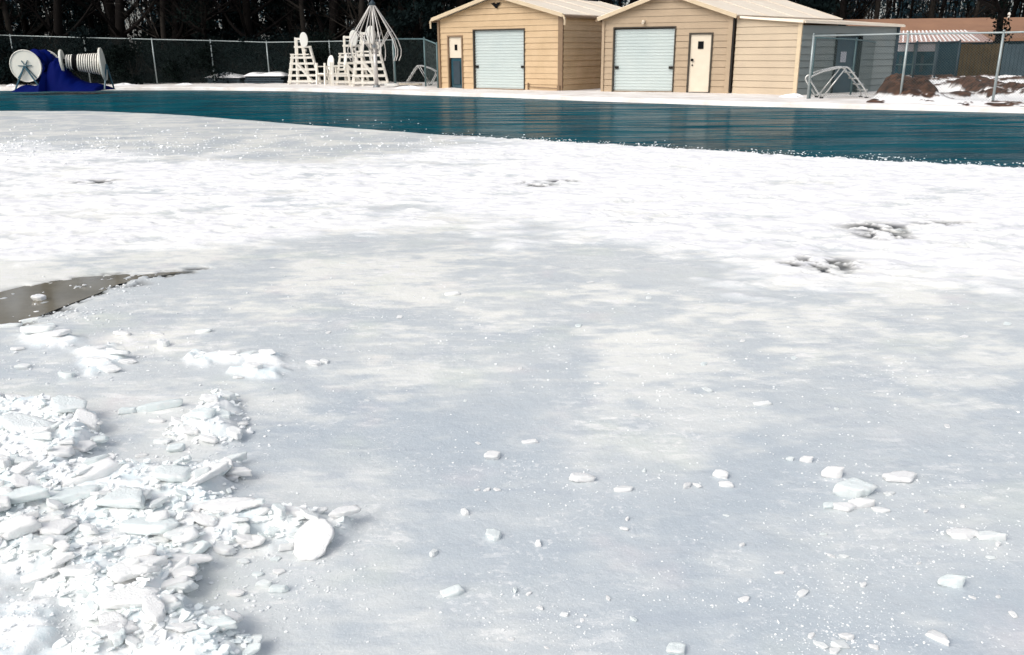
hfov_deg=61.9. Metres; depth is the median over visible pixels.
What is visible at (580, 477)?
ice chunk
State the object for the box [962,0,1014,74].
bare tree
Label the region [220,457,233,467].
ice chunk
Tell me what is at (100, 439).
ice chunk
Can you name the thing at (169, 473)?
ice chunk
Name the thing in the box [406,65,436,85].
pool steps
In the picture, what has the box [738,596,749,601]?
ice chunk
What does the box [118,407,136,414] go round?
ice chunk
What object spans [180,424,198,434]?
ice chunk
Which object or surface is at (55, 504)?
ice chunk
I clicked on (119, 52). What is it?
shrub
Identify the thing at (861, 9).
evergreen tree
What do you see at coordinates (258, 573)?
ice chunk
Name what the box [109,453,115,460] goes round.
ice chunk
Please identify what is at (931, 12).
bare tree
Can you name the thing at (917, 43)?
chain link fence
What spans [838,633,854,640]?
ice chunk
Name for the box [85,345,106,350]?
ice chunk
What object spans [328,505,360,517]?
ice chunk
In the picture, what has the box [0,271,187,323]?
melt water
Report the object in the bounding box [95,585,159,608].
ice chunk
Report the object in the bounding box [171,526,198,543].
ice chunk
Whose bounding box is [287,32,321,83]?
lifeguard chair
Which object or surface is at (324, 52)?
shrub
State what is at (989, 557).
ice chunk
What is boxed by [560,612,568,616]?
ice chunk
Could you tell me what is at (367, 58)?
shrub
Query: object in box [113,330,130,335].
ice chunk
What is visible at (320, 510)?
ice chunk
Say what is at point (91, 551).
ice chunk
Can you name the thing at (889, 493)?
ice chunk
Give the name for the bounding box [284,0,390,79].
bare tree
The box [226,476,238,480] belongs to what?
ice chunk
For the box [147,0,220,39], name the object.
evergreen tree
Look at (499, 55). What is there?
roller door
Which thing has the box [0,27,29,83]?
shrub
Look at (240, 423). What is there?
ice chunk
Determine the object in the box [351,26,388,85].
lifeguard chair
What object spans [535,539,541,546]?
ice chunk
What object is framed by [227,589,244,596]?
ice chunk
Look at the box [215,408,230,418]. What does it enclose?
ice chunk
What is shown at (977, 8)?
bare tree
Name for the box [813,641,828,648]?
ice chunk
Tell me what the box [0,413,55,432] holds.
ice chunk
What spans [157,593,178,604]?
ice chunk
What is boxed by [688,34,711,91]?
door
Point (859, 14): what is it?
bare tree
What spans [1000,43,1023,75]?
plank fence
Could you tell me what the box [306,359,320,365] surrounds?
ice chunk
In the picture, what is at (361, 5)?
bare tree
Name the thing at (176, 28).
bare tree
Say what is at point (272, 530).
ice chunk
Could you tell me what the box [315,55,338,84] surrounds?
guard chair
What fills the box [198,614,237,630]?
ice chunk
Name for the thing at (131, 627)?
ice chunk
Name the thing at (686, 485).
ice chunk
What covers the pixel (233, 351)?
ice chunk
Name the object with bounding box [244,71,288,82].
covered pile
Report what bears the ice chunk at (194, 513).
on the ice
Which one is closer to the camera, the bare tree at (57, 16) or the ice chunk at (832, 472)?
the ice chunk at (832, 472)
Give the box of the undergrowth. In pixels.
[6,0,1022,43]
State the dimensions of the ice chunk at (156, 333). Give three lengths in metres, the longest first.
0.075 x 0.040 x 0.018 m
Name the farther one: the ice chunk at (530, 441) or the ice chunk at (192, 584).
the ice chunk at (530, 441)
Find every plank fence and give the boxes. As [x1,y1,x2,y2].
[935,43,960,75]
[957,43,1003,75]
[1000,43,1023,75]
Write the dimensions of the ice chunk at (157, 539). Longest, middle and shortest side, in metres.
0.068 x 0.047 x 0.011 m
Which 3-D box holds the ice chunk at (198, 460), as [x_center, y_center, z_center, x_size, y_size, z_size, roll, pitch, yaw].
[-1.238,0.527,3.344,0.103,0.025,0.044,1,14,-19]
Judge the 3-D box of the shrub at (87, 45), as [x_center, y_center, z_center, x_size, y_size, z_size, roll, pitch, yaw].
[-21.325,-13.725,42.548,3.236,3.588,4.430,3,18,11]
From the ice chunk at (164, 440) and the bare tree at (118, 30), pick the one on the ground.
the bare tree at (118, 30)
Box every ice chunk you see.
[0,323,22,327]
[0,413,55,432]
[0,454,11,468]
[0,483,14,487]
[0,486,12,492]
[0,495,10,507]
[0,505,11,511]
[0,513,42,540]
[1,485,50,503]
[5,394,24,399]
[8,453,19,463]
[10,347,24,349]
[11,511,23,517]
[12,460,37,473]
[12,473,29,487]
[14,363,31,368]
[14,457,28,462]
[19,316,42,323]
[20,324,55,333]
[20,563,64,583]
[23,534,69,551]
[26,510,39,517]
[28,426,50,434]
[28,430,51,439]
[31,294,45,300]
[36,445,75,457]
[37,551,75,569]
[38,511,63,522]
[39,518,77,534]
[42,329,71,336]
[43,536,54,545]
[46,485,99,505]
[46,498,63,509]
[50,421,63,428]
[51,395,86,412]
[51,511,65,515]
[53,540,69,551]
[57,371,75,378]
[57,438,74,444]
[59,457,121,486]
[60,562,101,576]
[73,408,99,431]
[73,440,96,451]
[73,466,92,474]
[75,528,126,543]
[79,523,98,533]
[80,549,96,556]
[82,454,109,464]
[83,623,104,636]
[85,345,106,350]
[90,435,108,443]
[90,490,111,495]
[93,620,138,637]
[94,487,144,508]
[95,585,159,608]
[97,365,121,372]
[97,609,116,614]
[98,611,127,627]
[99,544,114,551]
[106,348,130,354]
[107,555,168,582]
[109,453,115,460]
[111,627,125,646]
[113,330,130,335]
[118,358,137,363]
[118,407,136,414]
[118,557,140,565]
[119,516,178,535]
[124,634,141,647]
[131,544,156,556]
[133,566,160,574]
[135,453,147,457]
[136,398,182,411]
[136,487,151,499]
[140,613,165,623]
[142,593,165,625]
[144,630,161,637]
[146,509,169,520]
[148,418,165,422]
[148,535,169,543]
[149,496,168,507]
[150,331,163,334]
[150,464,190,481]
[153,437,171,443]
[155,483,161,488]
[157,339,169,346]
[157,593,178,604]
[161,575,193,589]
[163,525,200,539]
[165,597,182,613]
[166,443,185,451]
[166,580,198,592]
[167,553,213,564]
[168,556,189,576]
[169,564,197,576]
[169,622,196,632]
[171,416,183,423]
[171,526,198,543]
[173,458,183,463]
[174,488,188,497]
[176,501,186,507]
[179,584,188,589]
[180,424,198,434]
[181,455,191,461]
[182,458,209,464]
[187,461,229,486]
[188,407,215,418]
[188,540,210,553]
[191,511,199,516]
[192,466,209,478]
[192,504,201,512]
[194,513,218,526]
[195,353,204,357]
[196,328,211,332]
[197,497,259,513]
[197,609,223,617]
[198,434,217,443]
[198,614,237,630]
[201,393,218,401]
[210,616,225,630]
[212,542,236,555]
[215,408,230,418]
[217,390,235,401]
[218,349,240,354]
[219,452,246,461]
[219,465,231,475]
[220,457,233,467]
[225,467,251,476]
[225,608,243,623]
[226,426,242,439]
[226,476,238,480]
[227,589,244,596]
[231,517,249,521]
[233,521,249,533]
[234,534,252,543]
[236,350,258,355]
[236,558,249,563]
[237,421,248,425]
[237,534,265,547]
[242,362,262,369]
[242,643,260,654]
[247,634,262,644]
[252,571,263,576]
[254,504,271,507]
[255,498,265,503]
[255,506,269,515]
[255,579,271,587]
[258,349,275,354]
[265,526,280,534]
[269,584,289,592]
[270,556,280,561]
[272,503,285,515]
[272,568,285,574]
[278,543,293,550]
[286,506,307,518]
[293,518,334,560]
[301,508,319,519]
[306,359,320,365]
[317,506,327,513]
[320,359,328,363]
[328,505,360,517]
[429,548,437,556]
[440,583,464,597]
[444,291,459,295]
[461,508,468,515]
[484,450,500,459]
[485,529,501,540]
[522,439,538,443]
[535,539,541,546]
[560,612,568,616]
[569,472,595,481]
[614,485,632,491]
[666,642,685,654]
[683,482,690,488]
[701,387,712,391]
[712,469,728,478]
[719,481,733,487]
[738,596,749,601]
[753,400,771,405]
[785,456,793,460]
[797,589,808,597]
[799,456,813,462]
[807,632,814,638]
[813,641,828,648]
[821,466,843,477]
[823,502,833,508]
[829,647,840,654]
[831,639,849,648]
[833,477,878,497]
[833,502,855,511]
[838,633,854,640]
[848,497,875,508]
[868,644,878,649]
[871,506,890,512]
[882,471,916,482]
[883,491,894,495]
[925,629,949,646]
[937,574,966,587]
[946,527,977,539]
[975,530,1007,540]
[985,555,995,558]
[1008,611,1017,617]
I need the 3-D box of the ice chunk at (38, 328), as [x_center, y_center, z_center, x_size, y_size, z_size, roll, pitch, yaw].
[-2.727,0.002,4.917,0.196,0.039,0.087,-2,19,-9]
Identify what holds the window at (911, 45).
in the house
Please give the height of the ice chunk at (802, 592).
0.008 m
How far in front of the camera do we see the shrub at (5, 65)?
42.18 m
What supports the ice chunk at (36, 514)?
on the ice
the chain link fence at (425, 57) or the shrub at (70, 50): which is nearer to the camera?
the chain link fence at (425, 57)
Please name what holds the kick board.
on the deck
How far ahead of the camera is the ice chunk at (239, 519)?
2.84 m
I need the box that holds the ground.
[13,63,433,83]
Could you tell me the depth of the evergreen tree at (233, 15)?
50.14 m
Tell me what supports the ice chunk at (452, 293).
on the ice
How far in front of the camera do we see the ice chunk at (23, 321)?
5.24 m
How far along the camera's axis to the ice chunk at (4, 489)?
3.00 m
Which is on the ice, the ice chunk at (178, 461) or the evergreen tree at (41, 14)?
the ice chunk at (178, 461)
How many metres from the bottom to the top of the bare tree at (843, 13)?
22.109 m
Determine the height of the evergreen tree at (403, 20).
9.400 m
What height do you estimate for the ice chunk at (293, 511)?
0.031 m
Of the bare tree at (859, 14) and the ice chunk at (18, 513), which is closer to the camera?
the ice chunk at (18, 513)
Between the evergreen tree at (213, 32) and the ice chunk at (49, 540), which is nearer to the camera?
the ice chunk at (49, 540)
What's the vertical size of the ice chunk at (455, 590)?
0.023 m
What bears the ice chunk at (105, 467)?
on the ice
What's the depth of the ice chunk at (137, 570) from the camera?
2.50 m
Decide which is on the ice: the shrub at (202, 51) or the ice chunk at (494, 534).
the ice chunk at (494, 534)
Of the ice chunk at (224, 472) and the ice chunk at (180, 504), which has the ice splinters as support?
the ice chunk at (180, 504)
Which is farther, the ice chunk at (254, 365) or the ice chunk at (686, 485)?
the ice chunk at (254, 365)
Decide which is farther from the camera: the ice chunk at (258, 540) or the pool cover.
the pool cover
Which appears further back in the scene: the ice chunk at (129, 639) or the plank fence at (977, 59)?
the plank fence at (977, 59)
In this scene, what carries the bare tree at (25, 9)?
on the ground
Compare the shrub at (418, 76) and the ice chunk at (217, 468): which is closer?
the ice chunk at (217, 468)
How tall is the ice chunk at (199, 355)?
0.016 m
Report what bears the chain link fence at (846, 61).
on the deck
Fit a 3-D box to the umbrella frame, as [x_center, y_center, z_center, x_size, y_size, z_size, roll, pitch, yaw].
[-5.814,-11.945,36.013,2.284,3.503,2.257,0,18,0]
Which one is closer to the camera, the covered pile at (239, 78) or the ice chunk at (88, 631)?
the ice chunk at (88, 631)
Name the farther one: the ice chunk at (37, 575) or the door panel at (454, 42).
the door panel at (454, 42)
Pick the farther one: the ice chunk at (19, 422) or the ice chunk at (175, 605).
the ice chunk at (19, 422)
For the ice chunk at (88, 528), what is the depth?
2.74 m
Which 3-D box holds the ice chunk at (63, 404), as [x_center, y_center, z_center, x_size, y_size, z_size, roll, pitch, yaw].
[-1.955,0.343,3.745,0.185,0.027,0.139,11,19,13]
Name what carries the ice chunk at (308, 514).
on the ice
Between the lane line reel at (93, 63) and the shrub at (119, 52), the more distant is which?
the shrub at (119, 52)
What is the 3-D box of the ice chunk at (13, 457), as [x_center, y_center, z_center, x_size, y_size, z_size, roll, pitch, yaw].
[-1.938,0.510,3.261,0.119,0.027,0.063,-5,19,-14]
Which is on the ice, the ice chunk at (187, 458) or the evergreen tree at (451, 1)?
the ice chunk at (187, 458)
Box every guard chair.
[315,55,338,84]
[329,54,350,85]
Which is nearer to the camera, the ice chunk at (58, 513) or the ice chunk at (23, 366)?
the ice chunk at (58, 513)
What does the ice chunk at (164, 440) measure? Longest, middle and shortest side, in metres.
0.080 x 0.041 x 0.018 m
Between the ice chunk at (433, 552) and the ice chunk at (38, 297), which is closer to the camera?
the ice chunk at (433, 552)
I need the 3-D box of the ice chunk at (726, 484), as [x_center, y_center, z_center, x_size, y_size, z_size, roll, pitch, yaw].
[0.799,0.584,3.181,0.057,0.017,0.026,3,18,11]
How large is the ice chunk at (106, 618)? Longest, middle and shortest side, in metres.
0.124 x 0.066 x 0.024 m
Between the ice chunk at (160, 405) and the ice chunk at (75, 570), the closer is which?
the ice chunk at (75, 570)
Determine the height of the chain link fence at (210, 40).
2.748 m
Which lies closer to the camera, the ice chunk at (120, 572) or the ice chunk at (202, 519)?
the ice chunk at (120, 572)
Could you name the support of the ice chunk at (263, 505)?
on the ice
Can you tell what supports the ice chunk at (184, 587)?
on the ice
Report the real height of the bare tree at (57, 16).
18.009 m
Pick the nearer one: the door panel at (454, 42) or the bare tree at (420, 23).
the door panel at (454, 42)
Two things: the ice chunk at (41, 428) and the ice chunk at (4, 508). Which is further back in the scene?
the ice chunk at (41, 428)
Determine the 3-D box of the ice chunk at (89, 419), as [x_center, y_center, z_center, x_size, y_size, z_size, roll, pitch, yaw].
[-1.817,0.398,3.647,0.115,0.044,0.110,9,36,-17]
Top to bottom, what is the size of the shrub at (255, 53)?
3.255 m
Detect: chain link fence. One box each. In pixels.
[0,34,394,84]
[393,37,438,87]
[807,30,1023,100]
[809,37,875,98]
[895,40,960,77]
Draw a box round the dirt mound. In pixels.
[866,73,1023,108]
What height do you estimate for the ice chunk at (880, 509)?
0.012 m
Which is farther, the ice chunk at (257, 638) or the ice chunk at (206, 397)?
the ice chunk at (206, 397)
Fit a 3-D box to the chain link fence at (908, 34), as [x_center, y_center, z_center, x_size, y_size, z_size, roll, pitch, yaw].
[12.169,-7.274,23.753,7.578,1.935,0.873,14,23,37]
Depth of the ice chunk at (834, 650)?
2.30 m
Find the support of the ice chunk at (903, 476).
on the ice
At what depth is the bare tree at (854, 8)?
64.24 m
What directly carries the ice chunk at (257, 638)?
on the ice
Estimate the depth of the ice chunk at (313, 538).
2.77 m
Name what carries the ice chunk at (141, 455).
on the ice
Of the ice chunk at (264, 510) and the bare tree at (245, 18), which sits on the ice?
the ice chunk at (264, 510)
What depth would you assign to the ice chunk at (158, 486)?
3.04 m
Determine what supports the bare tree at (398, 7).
on the ground
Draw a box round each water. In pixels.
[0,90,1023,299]
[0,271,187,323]
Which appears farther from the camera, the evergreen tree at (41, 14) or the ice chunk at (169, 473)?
the evergreen tree at (41, 14)
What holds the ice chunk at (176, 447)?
on the ice
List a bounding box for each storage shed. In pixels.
[429,0,620,90]
[595,0,905,94]
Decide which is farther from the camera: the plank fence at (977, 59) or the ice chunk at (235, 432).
the plank fence at (977, 59)
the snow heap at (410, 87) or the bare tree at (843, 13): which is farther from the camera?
the bare tree at (843, 13)
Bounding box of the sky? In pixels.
[14,0,1022,48]
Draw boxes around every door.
[451,58,461,87]
[475,30,523,89]
[613,29,674,91]
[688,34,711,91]
[833,36,858,92]
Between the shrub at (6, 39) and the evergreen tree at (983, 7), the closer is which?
the shrub at (6, 39)
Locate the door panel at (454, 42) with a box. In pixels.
[449,37,460,57]
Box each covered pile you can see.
[205,72,246,82]
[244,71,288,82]
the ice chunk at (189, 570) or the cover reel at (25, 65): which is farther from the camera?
the cover reel at (25, 65)
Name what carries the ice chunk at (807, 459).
on the ice
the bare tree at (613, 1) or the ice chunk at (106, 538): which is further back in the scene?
the bare tree at (613, 1)
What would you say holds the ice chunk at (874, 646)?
on the ice
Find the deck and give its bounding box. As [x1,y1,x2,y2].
[0,80,1023,112]
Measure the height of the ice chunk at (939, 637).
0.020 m
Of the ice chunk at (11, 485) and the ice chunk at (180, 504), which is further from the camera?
the ice chunk at (11, 485)
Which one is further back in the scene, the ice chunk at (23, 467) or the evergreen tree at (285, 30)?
the evergreen tree at (285, 30)
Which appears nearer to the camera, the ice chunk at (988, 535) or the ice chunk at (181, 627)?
the ice chunk at (181, 627)
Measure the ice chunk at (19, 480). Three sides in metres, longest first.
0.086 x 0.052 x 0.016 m
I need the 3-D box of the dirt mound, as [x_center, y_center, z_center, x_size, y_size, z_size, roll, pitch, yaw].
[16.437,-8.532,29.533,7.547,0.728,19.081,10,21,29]
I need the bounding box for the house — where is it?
[844,12,1023,74]
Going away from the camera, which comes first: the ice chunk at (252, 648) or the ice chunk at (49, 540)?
the ice chunk at (252, 648)
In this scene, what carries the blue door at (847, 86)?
in the storage shed at (740, 46)
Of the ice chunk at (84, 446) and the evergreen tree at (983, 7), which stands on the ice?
the ice chunk at (84, 446)
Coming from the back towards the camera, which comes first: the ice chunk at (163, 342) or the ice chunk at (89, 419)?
the ice chunk at (163, 342)
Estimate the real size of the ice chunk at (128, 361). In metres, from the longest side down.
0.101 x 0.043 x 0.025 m
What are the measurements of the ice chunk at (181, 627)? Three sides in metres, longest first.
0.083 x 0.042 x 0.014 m
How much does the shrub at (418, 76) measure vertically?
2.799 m
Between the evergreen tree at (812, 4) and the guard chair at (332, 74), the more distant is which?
the evergreen tree at (812, 4)
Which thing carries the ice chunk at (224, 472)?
on the ice
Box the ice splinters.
[0,388,352,654]
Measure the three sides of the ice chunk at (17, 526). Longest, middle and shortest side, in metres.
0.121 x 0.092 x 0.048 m
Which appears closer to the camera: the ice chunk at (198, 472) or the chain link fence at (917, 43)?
the ice chunk at (198, 472)
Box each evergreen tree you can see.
[3,0,53,49]
[24,0,85,71]
[49,0,129,79]
[77,0,130,45]
[128,0,231,76]
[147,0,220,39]
[183,0,253,71]
[216,0,286,70]
[264,0,328,71]
[306,0,368,67]
[353,0,395,73]
[376,0,424,66]
[385,0,450,81]
[412,0,471,24]
[788,0,839,13]
[808,0,840,26]
[847,0,880,18]
[896,0,926,18]
[962,0,988,17]
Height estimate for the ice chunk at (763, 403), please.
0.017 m
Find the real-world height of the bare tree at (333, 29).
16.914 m
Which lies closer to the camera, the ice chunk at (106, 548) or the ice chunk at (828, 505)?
the ice chunk at (106, 548)
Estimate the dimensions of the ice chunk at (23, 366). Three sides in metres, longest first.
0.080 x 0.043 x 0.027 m
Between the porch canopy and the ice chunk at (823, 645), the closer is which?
the ice chunk at (823, 645)
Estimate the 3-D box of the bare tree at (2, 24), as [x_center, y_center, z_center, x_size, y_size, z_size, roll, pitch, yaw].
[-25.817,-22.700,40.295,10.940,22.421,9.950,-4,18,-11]
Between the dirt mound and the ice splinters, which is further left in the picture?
the ice splinters
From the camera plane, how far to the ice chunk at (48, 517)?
2.84 m
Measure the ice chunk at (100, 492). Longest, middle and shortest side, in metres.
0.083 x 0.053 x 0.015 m
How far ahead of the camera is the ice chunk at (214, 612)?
2.42 m
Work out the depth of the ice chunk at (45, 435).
3.42 m
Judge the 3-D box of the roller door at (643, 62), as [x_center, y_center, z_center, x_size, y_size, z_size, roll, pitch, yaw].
[4.710,-9.545,30.565,2.217,2.165,0.100,8,20,25]
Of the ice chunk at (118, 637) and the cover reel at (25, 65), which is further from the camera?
the cover reel at (25, 65)
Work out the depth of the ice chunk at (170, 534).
2.75 m
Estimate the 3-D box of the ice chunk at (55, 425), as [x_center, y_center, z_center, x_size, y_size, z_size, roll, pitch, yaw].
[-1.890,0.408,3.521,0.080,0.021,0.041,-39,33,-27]
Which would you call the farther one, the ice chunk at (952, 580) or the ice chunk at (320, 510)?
the ice chunk at (320, 510)
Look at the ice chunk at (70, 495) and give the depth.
3.00 m
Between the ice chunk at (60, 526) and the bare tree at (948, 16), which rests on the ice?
the ice chunk at (60, 526)
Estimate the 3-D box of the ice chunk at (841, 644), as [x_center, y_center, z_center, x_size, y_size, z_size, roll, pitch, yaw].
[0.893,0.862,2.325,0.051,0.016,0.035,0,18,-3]
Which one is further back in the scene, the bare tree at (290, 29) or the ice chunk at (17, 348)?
the bare tree at (290, 29)
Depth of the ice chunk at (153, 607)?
2.33 m
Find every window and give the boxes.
[895,44,915,74]
[914,43,935,74]
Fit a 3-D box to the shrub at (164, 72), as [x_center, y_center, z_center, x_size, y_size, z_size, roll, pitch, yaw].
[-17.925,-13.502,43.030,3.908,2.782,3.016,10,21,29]
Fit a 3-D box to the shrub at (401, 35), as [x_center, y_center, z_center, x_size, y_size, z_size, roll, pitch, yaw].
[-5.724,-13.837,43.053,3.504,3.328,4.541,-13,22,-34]
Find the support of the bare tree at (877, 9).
on the ground
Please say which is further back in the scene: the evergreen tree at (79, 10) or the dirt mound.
the evergreen tree at (79, 10)
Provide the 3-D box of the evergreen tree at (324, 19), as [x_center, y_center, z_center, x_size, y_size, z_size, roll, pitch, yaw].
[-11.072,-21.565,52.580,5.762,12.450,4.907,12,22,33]
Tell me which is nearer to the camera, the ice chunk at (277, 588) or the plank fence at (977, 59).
the ice chunk at (277, 588)
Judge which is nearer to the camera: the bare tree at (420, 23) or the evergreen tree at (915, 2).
the bare tree at (420, 23)
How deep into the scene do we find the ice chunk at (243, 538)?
2.79 m
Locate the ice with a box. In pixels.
[0,111,1023,654]
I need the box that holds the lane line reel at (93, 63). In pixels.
[58,48,114,89]
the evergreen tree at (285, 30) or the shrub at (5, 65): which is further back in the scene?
the evergreen tree at (285, 30)
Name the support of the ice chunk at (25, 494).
on the ice splinters
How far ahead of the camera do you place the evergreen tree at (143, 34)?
48.55 m
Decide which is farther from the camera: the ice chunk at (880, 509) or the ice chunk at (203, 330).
the ice chunk at (203, 330)
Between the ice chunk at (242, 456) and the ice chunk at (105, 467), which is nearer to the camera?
the ice chunk at (105, 467)
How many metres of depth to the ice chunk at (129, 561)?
2.58 m
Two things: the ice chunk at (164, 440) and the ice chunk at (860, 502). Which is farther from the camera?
the ice chunk at (164, 440)
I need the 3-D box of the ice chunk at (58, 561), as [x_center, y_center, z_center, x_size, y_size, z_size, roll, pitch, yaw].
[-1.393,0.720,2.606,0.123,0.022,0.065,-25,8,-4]
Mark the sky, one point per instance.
(327, 0)
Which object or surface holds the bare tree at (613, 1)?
on the ground
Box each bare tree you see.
[0,0,39,83]
[0,0,77,83]
[11,0,39,22]
[17,0,106,49]
[72,0,139,79]
[88,0,159,82]
[110,0,211,82]
[137,0,262,82]
[154,0,236,82]
[210,0,318,56]
[221,0,313,78]
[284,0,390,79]
[291,0,384,79]
[319,0,393,79]
[329,1,431,62]
[376,0,456,43]
[431,0,465,12]
[588,0,634,5]
[830,0,895,18]
[831,0,873,15]
[833,0,868,25]
[834,0,871,24]
[904,0,990,18]
[915,0,985,17]
[918,0,991,17]
[920,0,1008,17]
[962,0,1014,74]
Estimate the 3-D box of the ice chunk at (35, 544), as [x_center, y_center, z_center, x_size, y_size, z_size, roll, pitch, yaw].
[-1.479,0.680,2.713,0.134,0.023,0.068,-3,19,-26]
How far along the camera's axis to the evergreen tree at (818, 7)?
44.18 m
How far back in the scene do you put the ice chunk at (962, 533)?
2.83 m
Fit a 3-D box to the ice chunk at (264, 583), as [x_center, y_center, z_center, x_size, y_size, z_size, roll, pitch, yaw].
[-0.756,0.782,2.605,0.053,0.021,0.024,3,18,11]
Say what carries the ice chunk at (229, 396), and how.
on the ice
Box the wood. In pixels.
[3,0,1023,67]
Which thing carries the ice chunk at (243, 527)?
on the ice
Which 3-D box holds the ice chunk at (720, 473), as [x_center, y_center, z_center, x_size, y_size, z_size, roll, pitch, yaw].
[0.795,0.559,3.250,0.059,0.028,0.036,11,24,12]
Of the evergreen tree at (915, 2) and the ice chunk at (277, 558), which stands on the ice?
the ice chunk at (277, 558)
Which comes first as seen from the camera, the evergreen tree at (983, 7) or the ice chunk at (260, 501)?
the ice chunk at (260, 501)
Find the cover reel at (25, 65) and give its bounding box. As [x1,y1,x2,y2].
[9,50,57,89]
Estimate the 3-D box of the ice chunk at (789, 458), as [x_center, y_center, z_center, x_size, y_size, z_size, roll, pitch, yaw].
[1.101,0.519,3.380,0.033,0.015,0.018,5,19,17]
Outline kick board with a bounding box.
[399,83,421,84]
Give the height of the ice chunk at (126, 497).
0.037 m
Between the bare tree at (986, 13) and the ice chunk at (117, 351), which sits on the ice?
the ice chunk at (117, 351)
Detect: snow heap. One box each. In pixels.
[114,83,135,85]
[394,86,423,88]
[779,93,804,97]
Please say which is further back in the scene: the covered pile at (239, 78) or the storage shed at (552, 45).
the covered pile at (239, 78)
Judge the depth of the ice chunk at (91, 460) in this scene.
3.20 m
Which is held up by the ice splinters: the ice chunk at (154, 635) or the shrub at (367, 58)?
the ice chunk at (154, 635)
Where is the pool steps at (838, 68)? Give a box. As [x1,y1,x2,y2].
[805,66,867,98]
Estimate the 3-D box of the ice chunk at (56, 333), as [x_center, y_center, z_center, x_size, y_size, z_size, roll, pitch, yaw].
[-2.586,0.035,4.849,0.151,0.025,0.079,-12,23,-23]
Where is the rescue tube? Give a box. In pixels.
[384,83,398,85]
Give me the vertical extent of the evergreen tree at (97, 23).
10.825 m
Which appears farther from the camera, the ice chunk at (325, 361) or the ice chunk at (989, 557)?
the ice chunk at (325, 361)
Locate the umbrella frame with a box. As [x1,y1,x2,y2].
[347,0,401,86]
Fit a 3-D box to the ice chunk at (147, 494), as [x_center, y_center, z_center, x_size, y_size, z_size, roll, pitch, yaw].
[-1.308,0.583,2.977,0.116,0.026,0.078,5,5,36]
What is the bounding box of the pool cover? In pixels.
[11,49,113,91]
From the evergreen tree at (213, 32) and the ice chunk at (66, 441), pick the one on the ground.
the evergreen tree at (213, 32)
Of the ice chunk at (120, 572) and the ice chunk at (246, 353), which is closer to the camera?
the ice chunk at (120, 572)
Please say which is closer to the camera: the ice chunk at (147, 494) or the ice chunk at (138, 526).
the ice chunk at (138, 526)
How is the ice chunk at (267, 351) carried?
on the ice
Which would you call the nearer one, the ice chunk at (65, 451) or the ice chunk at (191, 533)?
the ice chunk at (191, 533)
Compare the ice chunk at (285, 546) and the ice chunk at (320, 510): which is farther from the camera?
the ice chunk at (320, 510)
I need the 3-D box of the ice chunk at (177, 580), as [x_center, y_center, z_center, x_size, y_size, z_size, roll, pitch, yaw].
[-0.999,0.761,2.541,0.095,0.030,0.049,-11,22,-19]
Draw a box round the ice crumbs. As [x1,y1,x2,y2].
[0,119,1023,654]
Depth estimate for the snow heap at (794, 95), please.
26.70 m
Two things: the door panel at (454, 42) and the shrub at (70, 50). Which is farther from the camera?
the shrub at (70, 50)
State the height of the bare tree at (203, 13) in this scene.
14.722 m
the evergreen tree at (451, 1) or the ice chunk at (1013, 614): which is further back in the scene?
the evergreen tree at (451, 1)
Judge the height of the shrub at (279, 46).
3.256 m
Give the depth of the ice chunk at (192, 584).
2.52 m
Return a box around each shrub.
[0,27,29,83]
[0,37,71,83]
[4,33,90,84]
[35,20,126,82]
[90,35,171,83]
[122,33,197,83]
[165,30,235,82]
[193,35,273,82]
[231,24,303,74]
[261,29,323,79]
[306,27,360,79]
[331,33,404,80]
[357,28,436,81]
[399,28,436,81]
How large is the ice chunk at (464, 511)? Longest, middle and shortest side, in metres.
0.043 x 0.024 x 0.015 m
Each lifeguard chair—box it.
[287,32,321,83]
[336,30,368,84]
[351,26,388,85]
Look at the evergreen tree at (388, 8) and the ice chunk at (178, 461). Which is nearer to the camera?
the ice chunk at (178, 461)
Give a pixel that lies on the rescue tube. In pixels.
(391, 84)
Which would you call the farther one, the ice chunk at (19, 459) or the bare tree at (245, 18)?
the bare tree at (245, 18)
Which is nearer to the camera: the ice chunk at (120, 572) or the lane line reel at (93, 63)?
the ice chunk at (120, 572)
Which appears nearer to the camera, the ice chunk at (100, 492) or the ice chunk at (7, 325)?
the ice chunk at (100, 492)
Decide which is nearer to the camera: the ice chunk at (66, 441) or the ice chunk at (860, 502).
the ice chunk at (860, 502)
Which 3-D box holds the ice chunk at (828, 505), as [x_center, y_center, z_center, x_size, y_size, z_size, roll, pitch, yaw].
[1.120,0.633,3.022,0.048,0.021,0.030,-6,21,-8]
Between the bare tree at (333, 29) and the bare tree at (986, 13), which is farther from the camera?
the bare tree at (986, 13)
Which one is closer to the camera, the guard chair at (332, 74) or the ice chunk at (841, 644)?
the ice chunk at (841, 644)
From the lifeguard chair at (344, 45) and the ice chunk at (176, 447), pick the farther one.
the lifeguard chair at (344, 45)
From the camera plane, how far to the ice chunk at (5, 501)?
2.88 m
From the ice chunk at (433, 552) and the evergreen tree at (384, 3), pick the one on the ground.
the evergreen tree at (384, 3)
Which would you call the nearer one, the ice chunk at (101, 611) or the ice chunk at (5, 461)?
the ice chunk at (101, 611)
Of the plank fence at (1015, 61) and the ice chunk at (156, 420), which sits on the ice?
the ice chunk at (156, 420)
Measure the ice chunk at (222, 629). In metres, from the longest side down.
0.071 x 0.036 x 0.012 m
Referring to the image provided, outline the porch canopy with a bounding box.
[899,30,992,74]

